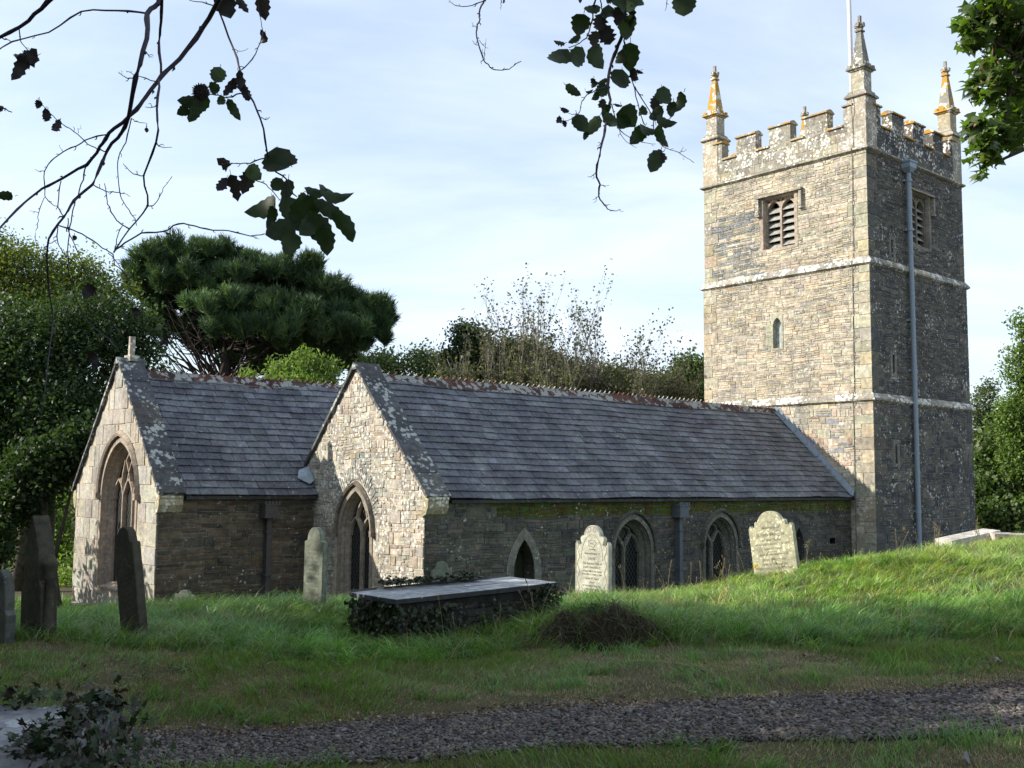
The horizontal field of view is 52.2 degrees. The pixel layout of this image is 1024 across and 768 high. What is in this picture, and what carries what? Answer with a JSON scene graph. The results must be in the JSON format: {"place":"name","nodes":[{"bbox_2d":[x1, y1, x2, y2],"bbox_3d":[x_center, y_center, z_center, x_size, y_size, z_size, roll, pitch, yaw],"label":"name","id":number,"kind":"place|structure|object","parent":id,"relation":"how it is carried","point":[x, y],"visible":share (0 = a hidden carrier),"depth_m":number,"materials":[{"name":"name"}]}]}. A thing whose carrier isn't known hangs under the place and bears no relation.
{"place":"outdoors","nodes":[
{"label":"outdoors","id":0,"kind":"place"},
{"bbox_2d":[0,489,1023,767],"bbox_3d":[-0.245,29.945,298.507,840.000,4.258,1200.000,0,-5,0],"label":"ground","id":1,"kind":"structure","parent":0,"point":[472,707],"depth_m":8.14,"materials":[{"name":"green plant"}]},
{"bbox_2d":[0,569,15,644],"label":"gravestone","id":2,"kind":"object","parent":1,"relation":"on","point":[7,611],"visible":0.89,"depth_m":10.30,"materials":[{"name":"grey stone"}]},
{"bbox_2d":[0,486,75,586],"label":"thicket","id":3,"kind":"object","parent":1,"relation":"on","point":[66,554],"visible":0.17,"depth_m":41.48,"materials":[{"name":"green plant"}]},
{"bbox_2d":[20,515,59,639],"bbox_3d":[-5.056,2.270,11.170,0.200,1.720,0.930,5,-12,-40],"label":"gravestone","id":4,"kind":"object","parent":1,"relation":"on","point":[39,565],"visible":0.75,"depth_m":11.04,"materials":[{"name":"grey stone"}]},
{"bbox_2d":[0,403,96,608],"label":"ash tree","id":5,"kind":"object","parent":1,"relation":"on","point":[22,502],"visible":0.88,"depth_m":28.42,"materials":[{"name":"green plant"}]},
{"bbox_2d":[0,217,158,590],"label":"ash tree","id":6,"kind":"object","parent":1,"relation":"on","point":[11,254],"visible":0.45,"depth_m":36.86,"materials":[{"name":"green plant"}]},
{"bbox_2d":[69,603,93,608],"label":"grave kerb block","id":7,"kind":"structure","parent":1,"relation":"on","point":[76,604],"depth_m":24.16,"materials":[{"name":"stone"}]},
{"bbox_2d":[0,672,176,767],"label":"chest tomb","id":8,"kind":"object","parent":1,"relation":"on","point":[67,734],"visible":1,"depth_m":4.38,"materials":[{"name":"green plant"}]},
{"bbox_2d":[0,263,183,539],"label":"ash tree","id":9,"kind":"object","parent":1,"relation":"on","point":[22,387],"visible":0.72,"depth_m":30.46,"materials":[{"name":"green plant"}]},
{"bbox_2d":[114,527,148,639],"bbox_3d":[-4.231,2.372,11.622,0.102,1.595,0.460,6,-24,-45],"label":"gravestone","id":10,"kind":"object","parent":1,"relation":"on","point":[130,580],"visible":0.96,"depth_m":11.59,"materials":[{"name":"grey stone"}]},
{"bbox_2d":[174,590,195,601],"bbox_3d":[-6.569,4.480,20.967,0.460,0.695,0.090,1,-5,20],"label":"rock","id":11,"kind":"object","parent":1,"relation":"on","point":[183,592],"visible":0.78,"depth_m":20.95,"materials":[{"name":"stone"}]},
{"bbox_2d":[117,227,401,377],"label":"pine tree","id":12,"kind":"object","parent":1,"relation":"on","point":[229,300],"visible":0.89,"depth_m":40.58,"materials":[{"name":"green plant"}]},
{"bbox_2d":[234,343,348,384],"bbox_3d":[-7.047,2.935,32.853,3.644,8.494,2.397,0,-5,0],"label":"laurel bush","id":13,"kind":"object","parent":1,"relation":"on","point":[303,367],"visible":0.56,"depth_m":32.95,"materials":[{"name":"green plant"}]},
{"bbox_2d":[303,527,327,608],"bbox_3d":[-2.696,2.686,14.307,0.400,1.436,0.087,-4,-7,40],"label":"gravestone","id":14,"kind":"object","parent":1,"relation":"on","point":[315,563],"visible":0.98,"depth_m":14.27,"materials":[{"name":"stone"}]},
{"bbox_2d":[0,0,696,419],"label":"overhanging tree","id":15,"kind":"object","parent":1,"relation":"on","point":[310,214],"visible":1,"depth_m":3.18,"materials":[{"name":"green plant"}]},
{"bbox_2d":[341,338,461,380],"bbox_3d":[-4.159,2.979,39.890,4.881,9.570,2.489,0,-5,0],"label":"leafy tree","id":16,"kind":"object","parent":1,"relation":"on","point":[418,361],"visible":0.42,"depth_m":39.96,"materials":[{"name":"green plant"}]},
{"bbox_2d":[430,561,451,581],"bbox_3d":[-1.421,4.251,21.165,0.500,1.315,0.090,5,-11,-41],"label":"gravestone","id":17,"kind":"object","parent":1,"relation":"on","point":[441,568],"visible":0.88,"depth_m":21.18,"materials":[{"name":"stone"}]},
{"bbox_2d":[343,571,566,645],"bbox_3d":[-0.597,2.915,12.389,2.679,1.314,1.133,5,-7,-41],"label":"chest tomb","id":18,"kind":"object","parent":1,"relation":"on","point":[469,599],"visible":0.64,"depth_m":12.03,"materials":[{"name":"grey stone"}]},
{"bbox_2d":[429,308,548,382],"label":"leafy tree","id":19,"kind":"object","parent":1,"relation":"on","point":[459,338],"visible":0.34,"depth_m":40.85,"materials":[{"name":"green plant"}]},
{"bbox_2d":[417,297,583,389],"bbox_3d":[0.209,2.242,38.933,8.315,10.548,3.784,2,-6,-20],"label":"hedgerow tree","id":20,"kind":"object","parent":1,"relation":"on","point":[485,349],"visible":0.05,"depth_m":38.28,"materials":[{"name":"green plant"}]},
{"bbox_2d":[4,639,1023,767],"bbox_3d":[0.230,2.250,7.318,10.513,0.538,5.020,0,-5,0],"label":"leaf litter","id":21,"kind":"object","parent":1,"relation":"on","point":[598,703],"visible":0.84,"depth_m":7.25,"materials":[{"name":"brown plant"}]},
{"bbox_2d":[71,0,975,605],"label":"church","id":22,"kind":"structure","parent":1,"relation":"on","point":[831,416],"depth_m":27.66,"materials":[{"name":"stone"}]},
{"bbox_2d":[94,430,139,591],"bbox_3d":[-8.792,2.846,23.648,0.485,3.615,2.505,5,-7,-41],"label":"window","id":23,"kind":"structure","parent":22,"relation":"in","point":[117,482],"depth_m":24.23,"materials":[{"name":"stone"}]},
{"bbox_2d":[332,480,374,598],"bbox_3d":[-3.375,3.473,23.058,0.424,2.684,1.586,5,-7,-41],"label":"window","id":24,"kind":"structure","parent":22,"relation":"in","point":[354,525],"depth_m":23.34,"materials":[{"name":"stone"}]},
{"bbox_2d":[506,527,541,579],"bbox_3d":[0.143,4.353,22.899,1.040,2.420,0.380,5,-7,-41],"label":"priest door","id":25,"kind":"structure","parent":22,"relation":"in","point":[524,561],"depth_m":23.02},
{"bbox_2d":[610,509,658,593],"bbox_3d":[2.796,4.116,25.249,1.666,2.174,0.544,5,-7,-41],"label":"window","id":26,"kind":"structure","parent":22,"relation":"in","point":[634,546],"depth_m":25.51,"materials":[{"name":"stone"}]},
{"bbox_2d":[700,508,742,583],"bbox_3d":[5.346,4.346,27.471,1.666,2.174,0.544,5,-7,-41],"label":"window","id":27,"kind":"structure","parent":22,"relation":"in","point":[720,537],"depth_m":27.74,"materials":[{"name":"stone"}]},
{"bbox_2d":[766,314,782,349],"bbox_3d":[8.634,-1.668,34.187,0.176,1.140,0.650,5,-7,-41],"label":"lancet window","id":28,"kind":"structure","parent":22,"relation":"in","point":[776,328],"depth_m":34.19,"materials":[{"name":"stone"}]},
{"bbox_2d":[755,187,802,252],"bbox_3d":[8.984,-5.340,34.467,0.730,1.950,1.770,5,-7,-41],"label":"belfry window","id":29,"kind":"structure","parent":22,"relation":"in","point":[777,212],"depth_m":34.61,"materials":[{"name":"stone"}]},
{"bbox_2d":[795,518,807,565],"bbox_3d":[8.048,4.852,29.764,0.840,2.040,0.320,5,-7,-41],"label":"lancet window","id":30,"kind":"structure","parent":22,"relation":"in","point":[801,537],"depth_m":29.85,"materials":[{"name":"grey glass"}]},
{"bbox_2d":[911,187,935,251],"bbox_3d":[13.167,-5.324,34.272,1.650,1.950,0.730,5,-7,-41],"label":"belfry window","id":31,"kind":"structure","parent":22,"relation":"in","point":[922,211],"depth_m":34.46,"materials":[{"name":"stone"}]},
{"bbox_2d":[412,259,671,398],"bbox_3d":[0.681,1.243,38.119,9.961,12.216,6.247,0,-5,0],"label":"hedgerow tree","id":32,"kind":"object","parent":1,"relation":"on","point":[539,375],"visible":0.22,"depth_m":37.84,"materials":[{"name":"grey plant"}]},
{"bbox_2d":[499,332,678,396],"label":"hedge shrubs","id":33,"kind":"object","parent":1,"relation":"on","point":[615,370],"visible":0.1,"depth_m":41.72,"materials":[{"name":"green plant"}]},
{"bbox_2d":[575,525,611,593],"bbox_3d":[1.308,3.010,16.789,0.700,1.470,0.087,-4,-7,44],"label":"gravestone","id":34,"kind":"object","parent":1,"relation":"on","point":[593,559],"visible":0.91,"depth_m":16.76,"materials":[{"name":"beige stone"}]},
{"bbox_2d":[497,307,699,400],"bbox_3d":[3.072,2.217,38.700,8.578,10.244,3.772,0,-5,0],"label":"hedgerow tree","id":35,"kind":"object","parent":1,"relation":"on","point":[596,388],"visible":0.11,"depth_m":38.46,"materials":[{"name":"green plant"}]},
{"bbox_2d":[564,295,694,399],"bbox_3d":[4.310,1.979,38.310,5.567,10.391,2.864,2,-5,-11],"label":"hedgerow tree","id":36,"kind":"object","parent":1,"relation":"on","point":[593,368],"visible":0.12,"depth_m":38.19,"materials":[{"name":"green plant"}]},
{"bbox_2d":[613,321,703,401],"bbox_3d":[6.774,2.515,38.903,6.537,9.334,5.147,0,-5,0],"label":"hedgerow tree","id":37,"kind":"object","parent":1,"relation":"on","point":[690,392],"visible":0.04,"depth_m":39.11,"materials":[{"name":"green plant"}]},
{"bbox_2d":[651,343,704,401],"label":"leafy tree","id":38,"kind":"object","parent":1,"relation":"on","point":[696,358],"visible":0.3,"depth_m":42.85,"materials":[{"name":"green plant"}]},
{"bbox_2d":[437,518,989,643],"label":"seed stalks","id":39,"kind":"object","parent":1,"relation":"on","point":[722,572],"visible":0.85,"depth_m":15.64,"materials":[{"name":"plant"}]},
{"bbox_2d":[749,511,800,576],"bbox_3d":[4.232,2.700,16.856,0.800,1.300,0.092,-15,-14,42],"label":"gravestone","id":40,"kind":"object","parent":1,"relation":"on","point":[772,534],"visible":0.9,"depth_m":16.83,"materials":[{"name":"beige stone"}]},
{"bbox_2d":[961,751,970,763],"bbox_3d":[2.328,1.920,5.364,0.050,0.046,0.080,6,14,31],"label":"fallen leaf","id":41,"kind":"object","parent":1,"relation":"on","point":[965,755],"visible":1,"depth_m":5.37,"materials":[{"name":"grey plant"}]},
{"bbox_2d":[934,528,999,546],"bbox_3d":[8.409,2.996,19.311,1.315,0.620,0.450,3,-6,-27],"label":"ledger stone","id":42,"kind":"object","parent":1,"relation":"on","point":[966,536],"visible":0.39,"depth_m":19.17,"materials":[{"name":"grey stone"}]},
{"bbox_2d":[947,0,1023,183],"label":"sycamore tree","id":43,"kind":"object","parent":1,"relation":"on","point":[992,138],"visible":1,"depth_m":9.26,"materials":[{"name":"green plant"}]},
{"bbox_2d":[970,370,1005,434],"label":"elder bush","id":44,"kind":"object","parent":1,"relation":"on","point":[983,392],"visible":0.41,"depth_m":45.92,"materials":[{"name":"green plant"}]},
{"bbox_2d":[973,419,1023,532],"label":"ivied hedge","id":45,"kind":"object","parent":1,"relation":"on","point":[999,504],"visible":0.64,"depth_m":43.12,"materials":[{"name":"green plant"}]},
{"bbox_2d":[980,306,1023,486],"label":"leafy tree","id":46,"kind":"object","parent":1,"relation":"on","point":[1011,407],"visible":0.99,"depth_m":42.95,"materials":[{"name":"green plant"}]},
{"bbox_2d":[989,532,1023,540],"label":"ledger stone","id":47,"kind":"object","parent":1,"relation":"on","point":[994,534],"visible":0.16,"depth_m":19.06,"materials":[{"name":"grey stone"}]},
{"bbox_2d":[0,0,1023,482],"label":"sky","id":48,"kind":"structure","parent":0,"point":[460,172],"materials":[{"name":"blue"}]},
{"bbox_2d":[99,678,1023,767],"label":"path","id":49,"kind":"structure","parent":0,"point":[666,737],"depth_m":6.42,"materials":[{"name":"grey gravel"}]}
]}

